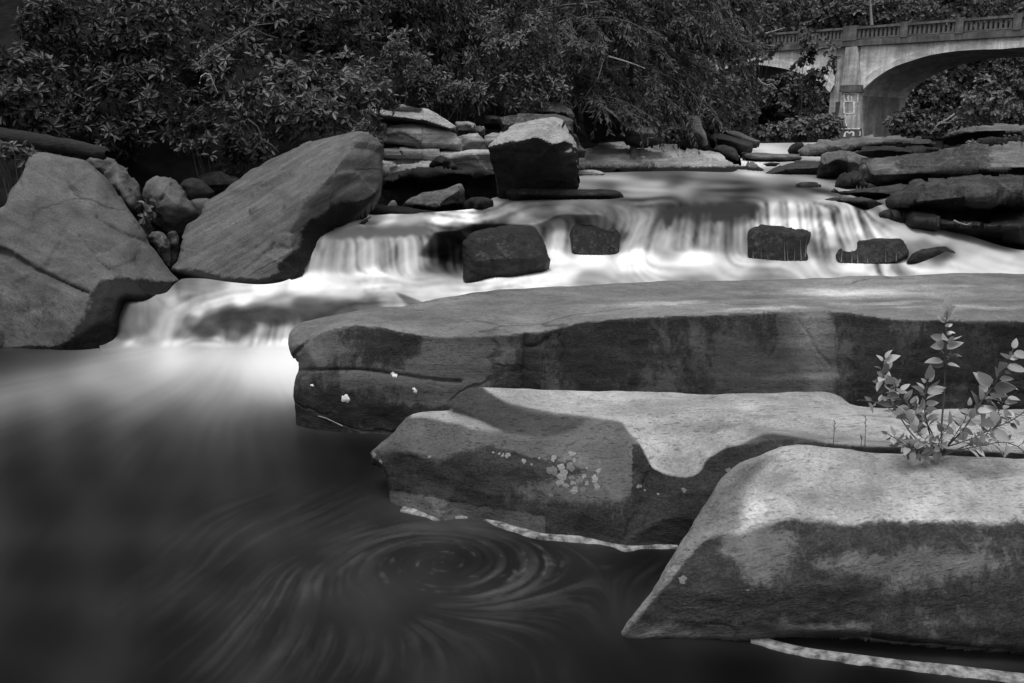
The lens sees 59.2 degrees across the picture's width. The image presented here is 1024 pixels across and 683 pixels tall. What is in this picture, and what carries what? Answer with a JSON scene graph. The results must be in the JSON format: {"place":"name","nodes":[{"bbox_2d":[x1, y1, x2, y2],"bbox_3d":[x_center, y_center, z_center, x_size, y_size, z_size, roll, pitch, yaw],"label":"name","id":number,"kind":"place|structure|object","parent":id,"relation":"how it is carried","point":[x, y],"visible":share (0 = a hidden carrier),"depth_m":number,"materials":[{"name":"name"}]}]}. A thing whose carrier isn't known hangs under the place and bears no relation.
{"place":"outdoors","nodes":[
{"label":"outdoors","id":0,"kind":"place"},
{"bbox_2d":[0,0,1022,241],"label":"ground","id":1,"kind":"structure","parent":0,"point":[161,159],"depth_m":11.13,"materials":[{"name":"soil"}]},
{"bbox_2d":[0,140,37,198],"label":"plant","id":2,"kind":"object","parent":1,"relation":"on","point":[27,151],"visible":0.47,"depth_m":6.99,"materials":[{"name":"grey plant"}]},
{"bbox_2d":[0,49,81,186],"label":"rhododendron shrub","id":3,"kind":"object","parent":1,"relation":"on","point":[18,111],"visible":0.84,"depth_m":7.46,"materials":[{"name":"grey plant"}]},
{"bbox_2d":[0,0,126,118],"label":"rhododendron shrub","id":4,"kind":"object","parent":1,"relation":"on","point":[36,26],"visible":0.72,"depth_m":8.66,"materials":[{"name":"grey plant"}]},
{"bbox_2d":[0,152,178,349],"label":"boulder","id":5,"kind":"object","parent":1,"relation":"on","point":[81,262],"visible":0.89,"depth_m":6.51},
{"bbox_2d":[0,127,108,159],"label":"log","id":6,"kind":"object","parent":5,"relation":"on","point":[44,142],"visible":0.92,"depth_m":7.21,"materials":[{"name":"grey wood"}]},
{"bbox_2d":[86,157,143,226],"bbox_3d":[-3.271,-1.120,7.472,0.394,0.811,0.940,-10,17,-36],"label":"rock","id":7,"kind":"object","parent":5,"relation":"on","point":[125,185],"visible":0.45,"depth_m":7.26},
{"bbox_2d":[135,198,155,237],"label":"sprig","id":8,"kind":"object","parent":5,"relation":"on","point":[147,226],"visible":0.96,"depth_m":7.20,"materials":[{"name":"grey plant"}]},
{"bbox_2d":[148,231,171,269],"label":"stone","id":9,"kind":"object","parent":5,"relation":"on","point":[159,242],"visible":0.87,"depth_m":7.09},
{"bbox_2d":[167,231,179,265],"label":"stone","id":10,"kind":"object","parent":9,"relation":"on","point":[173,238],"visible":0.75,"depth_m":7.17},
{"bbox_2d":[142,176,197,249],"bbox_3d":[-2.885,-1.078,7.686,0.433,0.653,0.901,-7,15,-26],"label":"rock","id":11,"kind":"object","parent":5,"relation":"on","point":[173,208],"visible":0.69,"depth_m":7.46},
{"bbox_2d":[36,96,156,159],"bbox_3d":[-4.128,-1.962,8.613,1.337,0.754,0.617,0,13,0],"label":"rhododendron shrub","id":12,"kind":"object","parent":1,"relation":"on","point":[110,128],"visible":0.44,"depth_m":8.52,"materials":[{"name":"grey plant"}]},
{"bbox_2d":[45,0,205,105],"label":"rhododendron shrub","id":13,"kind":"object","parent":1,"relation":"on","point":[110,28],"visible":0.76,"depth_m":9.05,"materials":[{"name":"grey plant"}]},
{"bbox_2d":[51,58,210,162],"bbox_3d":[-3.767,-2.227,8.794,1.523,1.051,0.771,0,13,0],"label":"rhododendron shrub","id":14,"kind":"object","parent":1,"relation":"on","point":[113,80],"visible":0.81,"depth_m":8.69,"materials":[{"name":"grey plant"}]},
{"bbox_2d":[180,178,214,200],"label":"stone","id":15,"kind":"object","parent":1,"relation":"on","point":[193,188],"visible":0.67,"depth_m":8.13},
{"bbox_2d":[197,171,239,195],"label":"stone","id":16,"kind":"object","parent":15,"relation":"on","point":[218,182],"visible":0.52,"depth_m":8.49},
{"bbox_2d":[140,0,286,86],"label":"rhododendron shrub","id":17,"kind":"object","parent":1,"relation":"on","point":[244,10],"visible":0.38,"depth_m":10.54,"materials":[{"name":"grey plant"}]},
{"bbox_2d":[160,98,278,176],"bbox_3d":[-2.807,-1.638,8.656,1.126,1.356,0.575,0,13,0],"label":"rhododendron shrub","id":18,"kind":"object","parent":1,"relation":"on","point":[239,143],"visible":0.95,"depth_m":8.57,"materials":[{"name":"grey plant"}]},
{"bbox_2d":[166,25,307,173],"bbox_3d":[-2.958,-2.523,9.541,1.542,1.606,0.829,0,13,0],"label":"rhododendron shrub","id":19,"kind":"object","parent":1,"relation":"on","point":[216,66],"visible":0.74,"depth_m":9.40,"materials":[{"name":"grey plant"}]},
{"bbox_2d":[217,0,382,145],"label":"rhododendron shrub","id":20,"kind":"object","parent":1,"relation":"on","point":[301,17],"visible":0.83,"depth_m":10.18,"materials":[{"name":"grey plant"}]},
{"bbox_2d":[248,50,380,148],"bbox_3d":[-2.014,-2.049,9.229,1.327,1.800,0.765,0,13,0],"label":"rhododendron shrub","id":21,"kind":"object","parent":1,"relation":"on","point":[321,103],"visible":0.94,"depth_m":9.08,"materials":[{"name":"grey plant"}]},
{"bbox_2d":[252,0,422,74],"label":"broadleaf tree","id":22,"kind":"object","parent":1,"relation":"on","point":[396,14],"visible":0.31,"depth_m":12.54,"materials":[{"name":"grey plant"}]},
{"bbox_2d":[309,44,400,138],"bbox_3d":[-1.741,-2.295,9.925,1.027,1.886,0.626,0,13,0],"label":"rhododendron shrub","id":23,"kind":"object","parent":1,"relation":"on","point":[379,87],"visible":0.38,"depth_m":9.76,"materials":[{"name":"grey plant"}]},
{"bbox_2d":[351,115,391,204],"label":"rhododendron shrub","id":24,"kind":"object","parent":1,"relation":"on","point":[364,126],"visible":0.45,"depth_m":8.33,"materials":[{"name":"grey plant"}]},
{"bbox_2d":[338,23,433,133],"bbox_3d":[-1.507,-2.783,10.748,1.189,2.000,0.667,0,13,0],"label":"rhododendron shrub","id":25,"kind":"object","parent":1,"relation":"on","point":[395,51],"visible":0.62,"depth_m":10.58,"materials":[{"name":"grey plant"}]},
{"bbox_2d":[296,0,500,101],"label":"hemlock tree","id":26,"kind":"object","parent":1,"relation":"on","point":[416,47],"visible":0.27,"depth_m":13.01,"materials":[{"name":"grey plant"}]},
{"bbox_2d":[382,159,431,180],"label":"ledge","id":27,"kind":"object","parent":1,"relation":"on","point":[390,167],"visible":0.26,"depth_m":10.52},
{"bbox_2d":[383,146,460,159],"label":"ledge","id":28,"kind":"object","parent":27,"relation":"on","point":[402,153],"visible":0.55,"depth_m":10.57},
{"bbox_2d":[376,123,461,151],"bbox_3d":[-1.140,-2.455,11.010,1.097,0.410,1.044,0,13,0],"label":"ledge","id":29,"kind":"object","parent":28,"relation":"on","point":[416,136],"visible":0.79,"depth_m":10.57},
{"bbox_2d":[362,104,455,133],"bbox_3d":[-1.269,-2.681,10.999,1.214,0.405,1.181,0,13,0],"label":"ledge","id":30,"kind":"object","parent":29,"relation":"on","point":[404,114],"visible":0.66,"depth_m":10.61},
{"bbox_2d":[444,149,492,170],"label":"ledge","id":31,"kind":"object","parent":27,"relation":"on","point":[472,159],"visible":0.45,"depth_m":10.33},
{"bbox_2d":[458,133,486,150],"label":"ledge","id":32,"kind":"object","parent":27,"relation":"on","point":[469,141],"visible":0.69,"depth_m":11.04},
{"bbox_2d":[455,121,485,137],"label":"ledge","id":33,"kind":"object","parent":32,"relation":"on","point":[465,127],"visible":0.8,"depth_m":11.22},
{"bbox_2d":[376,59,469,120],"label":"rhododendron shrub","id":34,"kind":"object","parent":1,"relation":"on","point":[424,82],"visible":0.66,"depth_m":11.92,"materials":[{"name":"grey plant"}]},
{"bbox_2d":[378,166,497,205],"bbox_3d":[-0.784,-1.628,9.860,1.466,0.599,1.244,0,13,0],"label":"rock","id":35,"kind":"object","parent":1,"relation":"on","point":[400,188],"visible":0.46,"depth_m":9.50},
{"bbox_2d":[425,71,498,134],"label":"rhododendron shrub","id":36,"kind":"object","parent":1,"relation":"on","point":[476,96],"visible":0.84,"depth_m":12.31,"materials":[{"name":"grey plant"}]},
{"bbox_2d":[401,0,525,113],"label":"rhododendron shrub","id":37,"kind":"object","parent":1,"relation":"on","point":[466,30],"visible":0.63,"depth_m":13.22,"materials":[{"name":"grey plant"}]},
{"bbox_2d":[399,0,558,100],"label":"hemlock tree","id":38,"kind":"object","parent":1,"relation":"on","point":[525,5],"visible":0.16,"depth_m":14.24,"materials":[{"name":"grey plant"}]},
{"bbox_2d":[461,4,563,132],"bbox_3d":[0.012,-3.505,12.585,1.453,2.255,0.853,0,13,0],"label":"rhododendron shrub","id":39,"kind":"object","parent":1,"relation":"on","point":[510,44],"visible":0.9,"depth_m":12.40,"materials":[{"name":"grey plant"}]},
{"bbox_2d":[483,60,572,113],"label":"rhododendron shrub","id":40,"kind":"object","parent":1,"relation":"on","point":[514,99],"visible":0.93,"depth_m":12.38,"materials":[{"name":"grey plant"}]},
{"bbox_2d":[500,113,585,157],"bbox_3d":[0.422,-2.875,12.604,1.194,0.605,1.081,0,13,0],"label":"ledge","id":41,"kind":"object","parent":1,"relation":"on","point":[506,122],"visible":0.17,"depth_m":12.20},
{"bbox_2d":[534,102,574,118],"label":"ledge","id":42,"kind":"object","parent":41,"relation":"on","point":[561,109],"visible":0.62,"depth_m":12.49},
{"bbox_2d":[527,0,615,75],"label":"broadleaf tree","id":43,"kind":"object","parent":1,"relation":"on","point":[560,15],"visible":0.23,"depth_m":16.21,"materials":[{"name":"grey plant"}]},
{"bbox_2d":[533,59,610,132],"bbox_3d":[0.986,-3.967,14.865,1.287,1.523,0.729,0,13,0],"label":"broadleaf tree","id":44,"kind":"object","parent":1,"relation":"on","point":[579,94],"visible":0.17,"depth_m":14.74,"materials":[{"name":"grey plant"}]},
{"bbox_2d":[477,0,695,182],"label":"hemlock tree","id":45,"kind":"object","parent":1,"relation":"on","point":[581,49],"visible":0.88,"depth_m":13.50,"materials":[{"name":"grey plant"}]},
{"bbox_2d":[537,0,742,153],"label":"hemlock tree","id":46,"kind":"object","parent":1,"relation":"on","point":[651,88],"visible":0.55,"depth_m":15.31,"materials":[{"name":"grey plant"}]},
{"bbox_2d":[607,0,714,126],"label":"broadleaf tree","id":47,"kind":"object","parent":1,"relation":"on","point":[645,18],"visible":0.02,"depth_m":18.77,"materials":[{"name":"grey plant"}]},
{"bbox_2d":[655,120,687,143],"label":"bush","id":48,"kind":"object","parent":1,"relation":"on","point":[676,135],"visible":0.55,"depth_m":17.90,"materials":[{"name":"grey plant"}]},
{"bbox_2d":[635,45,717,143],"bbox_3d":[3.538,-5.404,19.611,1.918,2.393,1.046,0,13,0],"label":"broadleaf tree","id":49,"kind":"object","parent":1,"relation":"on","point":[712,65],"visible":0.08,"depth_m":19.54,"materials":[{"name":"grey plant"}]},
{"bbox_2d":[605,0,770,148],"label":"hemlock tree","id":50,"kind":"object","parent":1,"relation":"on","point":[706,48],"visible":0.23,"depth_m":17.70,"materials":[{"name":"grey plant"}]},
{"bbox_2d":[679,115,707,150],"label":"rock","id":51,"kind":"structure","parent":1,"relation":"on","point":[702,142],"depth_m":19.32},
{"bbox_2d":[661,54,743,130],"bbox_3d":[4.227,-5.495,20.600,2.198,2.185,1.180,0,13,0],"label":"broadleaf tree","id":52,"kind":"object","parent":1,"relation":"on","point":[707,119],"visible":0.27,"depth_m":20.52,"materials":[{"name":"grey plant"}]},
{"bbox_2d":[685,36,755,120],"bbox_3d":[5.851,-7.491,25.680,2.408,3.101,1.603,0,13,0],"label":"broadleaf tree","id":53,"kind":"object","parent":1,"relation":"on","point":[746,95],"visible":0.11,"depth_m":25.67,"materials":[{"name":"grey plant"}]},
{"bbox_2d":[673,0,775,88],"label":"hemlock tree","id":54,"kind":"object","parent":1,"relation":"on","point":[730,56],"visible":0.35,"depth_m":22.29,"materials":[{"name":"grey plant"}]},
{"bbox_2d":[695,0,765,103],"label":"broadleaf tree","id":55,"kind":"object","parent":1,"relation":"on","point":[756,30],"visible":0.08,"depth_m":29.18,"materials":[{"name":"grey plant"}]},
{"bbox_2d":[718,98,761,133],"bbox_3d":[6.869,-6.824,28.024,1.836,1.626,1.045,0,13,0],"label":"broadleaf tree","id":56,"kind":"object","parent":1,"relation":"on","point":[743,120],"visible":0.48,"depth_m":27.86,"materials":[{"name":"grey plant"}]},
{"bbox_2d":[743,0,783,132],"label":"broadleaf tree","id":57,"kind":"object","parent":1,"relation":"on","point":[769,25],"visible":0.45,"depth_m":43.35,"materials":[{"name":"grey plant"}]},
{"bbox_2d":[747,120,795,142],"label":"bush","id":58,"kind":"object","parent":1,"relation":"on","point":[771,131],"visible":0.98,"depth_m":38.71,"materials":[{"name":"grey plant"}]},
{"bbox_2d":[730,0,820,92],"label":"broadleaf tree","id":59,"kind":"object","parent":1,"relation":"on","point":[784,7],"visible":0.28,"depth_m":66.78,"materials":[{"name":"grey plant"}]},
{"bbox_2d":[742,71,827,127],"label":"broadleaf tree","id":60,"kind":"object","parent":1,"relation":"on","point":[777,106],"visible":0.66,"depth_m":66.39,"materials":[{"name":"grey plant"}]},
{"bbox_2d":[778,115,823,142],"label":"bush","id":61,"kind":"object","parent":1,"relation":"on","point":[802,126],"visible":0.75,"depth_m":42.57,"materials":[{"name":"grey plant"}]},
{"bbox_2d":[797,21,817,117],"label":"broadleaf tree","id":62,"kind":"object","parent":1,"relation":"on","point":[804,42],"visible":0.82,"depth_m":47.43,"materials":[{"name":"grey plant"}]},
{"bbox_2d":[789,33,840,139],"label":"broadleaf tree","id":63,"kind":"object","parent":1,"relation":"on","point":[813,75],"visible":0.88,"depth_m":48.06,"materials":[{"name":"grey plant"}]},
{"bbox_2d":[808,111,846,140],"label":"bush","id":64,"kind":"object","parent":1,"relation":"on","point":[833,125],"visible":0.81,"depth_m":45.34,"materials":[{"name":"grey plant"}]},
{"bbox_2d":[800,0,900,37],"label":"broadleaf tree","id":65,"kind":"object","parent":1,"relation":"on","point":[851,13],"visible":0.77,"depth_m":70.44,"materials":[{"name":"grey plant"}]},
{"bbox_2d":[716,13,1023,139],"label":"bridge","id":66,"kind":"structure","parent":1,"relation":"on","point":[873,82],"depth_m":51.48,"materials":[{"name":"concrete"}]},
{"bbox_2d":[882,108,937,137],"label":"bush","id":67,"kind":"object","parent":1,"relation":"on","point":[905,127],"visible":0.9,"depth_m":38.65,"materials":[{"name":"grey plant"}]},
{"bbox_2d":[904,70,963,135],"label":"broadleaf tree","id":68,"kind":"object","parent":1,"relation":"on","point":[930,98],"visible":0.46,"depth_m":68.23,"materials":[{"name":"grey plant"}]},
{"bbox_2d":[855,135,1021,158],"bbox_3d":[8.441,-3.008,14.692,6.061,0.778,1.696,0,13,0],"label":"rock","id":69,"kind":"object","parent":1,"relation":"on","point":[876,151],"visible":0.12,"depth_m":14.13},
{"bbox_2d":[858,140,1023,186],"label":"boulder","id":70,"kind":"object","parent":1,"relation":"on","point":[974,159],"visible":0.63,"depth_m":10.30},
{"bbox_2d":[892,0,1005,134],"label":"broadleaf tree","id":71,"kind":"object","parent":1,"relation":"on","point":[969,9],"visible":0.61,"depth_m":68.87,"materials":[{"name":"grey plant"}]},
{"bbox_2d":[924,109,980,148],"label":"bush","id":72,"kind":"object","parent":1,"relation":"on","point":[945,128],"visible":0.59,"depth_m":32.80,"materials":[{"name":"grey plant"}]},
{"bbox_2d":[885,174,1023,214],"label":"boulder","id":73,"kind":"object","parent":1,"relation":"on","point":[979,194],"visible":0.77,"depth_m":7.91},
{"bbox_2d":[920,57,1012,134],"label":"broadleaf tree","id":74,"kind":"object","parent":1,"relation":"on","point":[964,78],"visible":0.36,"depth_m":71.46,"materials":[{"name":"grey plant"}]},
{"bbox_2d":[942,123,1023,145],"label":"ledge","id":75,"kind":"object","parent":1,"relation":"on","point":[960,136],"visible":0.66,"depth_m":17.35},
{"bbox_2d":[946,73,1014,126],"bbox_3d":[9.789,-4.965,18.709,1.328,1.220,0.681,0,13,0],"label":"young tree","id":76,"kind":"object","parent":75,"relation":"on","point":[982,101],"visible":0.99,"depth_m":18.69,"materials":[{"name":"grey plant"}]},
{"bbox_2d":[956,58,1023,124],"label":"broadleaf tree","id":77,"kind":"object","parent":1,"relation":"on","point":[1016,87],"visible":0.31,"depth_m":66.59,"materials":[{"name":"grey plant"}]},
{"bbox_2d":[982,97,1023,125],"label":"bush","id":78,"kind":"object","parent":1,"relation":"on","point":[1016,109],"visible":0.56,"depth_m":30.66,"materials":[{"name":"grey plant"}]},
{"bbox_2d":[993,0,1023,106],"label":"broadleaf tree","id":79,"kind":"object","parent":1,"relation":"on","point":[1020,6],"visible":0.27,"depth_m":67.96,"materials":[{"name":"grey plant"}]},
{"bbox_2d":[0,348,1023,682],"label":"pool water","id":80,"kind":"structure","parent":0,"point":[194,518],"depth_m":3.14,"materials":[{"name":"liquid"}]},
{"bbox_2d":[288,273,1023,434],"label":"ledge","id":81,"kind":"object","parent":80,"relation":"in","point":[836,335],"visible":0.71,"depth_m":4.50,"materials":[{"name":"stone"}]},
{"bbox_2d":[370,387,1023,551],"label":"boulder","id":82,"kind":"object","parent":80,"relation":"in","point":[626,471],"visible":0.55,"depth_m":3.50,"materials":[{"name":"stone"}]},
{"bbox_2d":[621,445,1023,653],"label":"boulder","id":83,"kind":"object","parent":80,"relation":"in","point":[806,541],"visible":0.98,"depth_m":2.69,"materials":[{"name":"stone"}]},
{"bbox_2d":[857,293,1023,463],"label":"sapling","id":84,"kind":"object","parent":83,"relation":"on","point":[1002,388],"visible":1,"depth_m":3.00,"materials":[{"name":"grey plant"}]},
{"bbox_2d":[751,638,1023,682],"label":"ledge","id":85,"kind":"object","parent":80,"relation":"in","point":[939,669],"visible":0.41,"depth_m":2.57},
{"bbox_2d":[100,142,1023,353],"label":"river water","id":86,"kind":"structure","parent":0,"point":[680,225],"depth_m":7.26,"materials":[{"name":"liquid"}]},
{"bbox_2d":[170,131,384,283],"bbox_3d":[-1.924,-1.095,7.513,1.701,1.284,1.732,0,13,0],"label":"boulder","id":87,"kind":"object","parent":86,"relation":"on","point":[273,220],"visible":0.9,"depth_m":7.14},
{"bbox_2d":[369,205,438,214],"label":"ledge","id":88,"kind":"object","parent":86,"relation":"in","point":[381,209],"visible":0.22,"depth_m":8.10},
{"bbox_2d":[402,184,464,211],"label":"rock","id":89,"kind":"object","parent":86,"relation":"on","point":[451,198],"visible":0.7,"depth_m":8.47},
{"bbox_2d":[463,197,493,209],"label":"rock","id":90,"kind":"object","parent":86,"relation":"on","point":[481,203],"visible":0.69,"depth_m":8.33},
{"bbox_2d":[462,225,550,282],"bbox_3d":[-0.042,-0.649,7.023,0.678,0.465,0.754,0,13,0],"label":"boulder","id":91,"kind":"object","parent":86,"relation":"on","point":[509,251],"visible":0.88,"depth_m":6.76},
{"bbox_2d":[488,117,579,198],"bbox_3d":[0.220,-1.765,8.925,0.914,0.901,1.071,0,13,0],"label":"boulder","id":92,"kind":"object","parent":86,"relation":"on","point":[541,153],"visible":0.84,"depth_m":8.70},
{"bbox_2d":[506,188,623,200],"bbox_3d":[0.536,-1.442,9.025,1.198,0.232,0.559,0,13,0],"label":"ledge","id":93,"kind":"object","parent":86,"relation":"on","point":[521,194],"visible":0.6,"depth_m":8.80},
{"bbox_2d":[569,224,619,254],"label":"rock","id":94,"kind":"object","parent":86,"relation":"on","point":[589,240],"visible":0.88,"depth_m":7.71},
{"bbox_2d":[652,143,763,171],"bbox_3d":[2.971,-2.993,14.855,1.755,0.511,2.876,0,13,0],"label":"ledge","id":95,"kind":"object","parent":86,"relation":"in","point":[694,160],"visible":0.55,"depth_m":14.10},
{"bbox_2d":[579,141,671,171],"bbox_3d":[1.726,-2.975,14.531,1.758,0.572,2.110,0,13,0],"label":"ledge","id":96,"kind":"object","parent":95,"relation":"on","point":[622,156],"visible":0.77,"depth_m":13.89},
{"bbox_2d":[582,100,635,142],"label":"bush","id":97,"kind":"object","parent":96,"relation":"on","point":[600,132],"visible":0.59,"depth_m":14.23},
{"bbox_2d":[713,145,738,163],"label":"rock","id":98,"kind":"object","parent":86,"relation":"on","point":[729,153],"visible":0.66,"depth_m":16.48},
{"bbox_2d":[709,133,752,156],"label":"rock","id":99,"kind":"object","parent":86,"relation":"on","point":[739,145],"visible":0.73,"depth_m":18.37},
{"bbox_2d":[744,152,801,161],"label":"rock","id":100,"kind":"object","parent":86,"relation":"on","point":[759,156],"visible":0.84,"depth_m":16.71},
{"bbox_2d":[747,224,810,260],"bbox_3d":[2.299,-0.811,7.783,0.618,0.388,0.545,0,13,0],"label":"rock","id":101,"kind":"object","parent":86,"relation":"in","point":[770,239],"visible":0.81,"depth_m":7.61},
{"bbox_2d":[766,160,819,174],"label":"rock","id":102,"kind":"object","parent":86,"relation":"on","point":[798,167],"visible":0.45,"depth_m":12.69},
{"bbox_2d":[816,150,870,177],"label":"boulder","id":103,"kind":"object","parent":86,"relation":"on","point":[834,164],"visible":0.74,"depth_m":11.65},
{"bbox_2d":[825,196,882,208],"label":"rock","id":104,"kind":"object","parent":86,"relation":"on","point":[864,203],"visible":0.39,"depth_m":8.44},
{"bbox_2d":[835,170,875,188],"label":"rock","id":105,"kind":"object","parent":86,"relation":"on","point":[853,179],"visible":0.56,"depth_m":10.11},
{"bbox_2d":[798,134,935,156],"bbox_3d":[7.936,-4.380,20.278,3.629,0.542,1.628,-2,14,-10],"label":"ledge","id":106,"kind":"object","parent":86,"relation":"on","point":[820,147],"visible":0.82,"depth_m":19.58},
{"bbox_2d":[831,184,907,198],"bbox_3d":[3.958,-1.537,9.729,0.889,0.353,1.314,7,15,26],"label":"ledge","id":107,"kind":"object","parent":86,"relation":"in","point":[878,192],"visible":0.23,"depth_m":9.32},
{"bbox_2d":[836,238,908,263],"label":"rock","id":108,"kind":"object","parent":86,"relation":"on","point":[874,249],"visible":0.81,"depth_m":7.57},
{"bbox_2d":[906,246,954,263],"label":"rock","id":109,"kind":"object","parent":86,"relation":"on","point":[921,255],"visible":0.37,"depth_m":7.42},
{"bbox_2d":[879,207,1023,249],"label":"ledge","id":110,"kind":"object","parent":86,"relation":"in","point":[1005,230],"visible":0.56,"depth_m":7.88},
{"bbox_2d":[624,127,664,147],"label":"rock","id":111,"kind":"object","parent":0,"point":[634,141],"visible":0.69,"depth_m":14.08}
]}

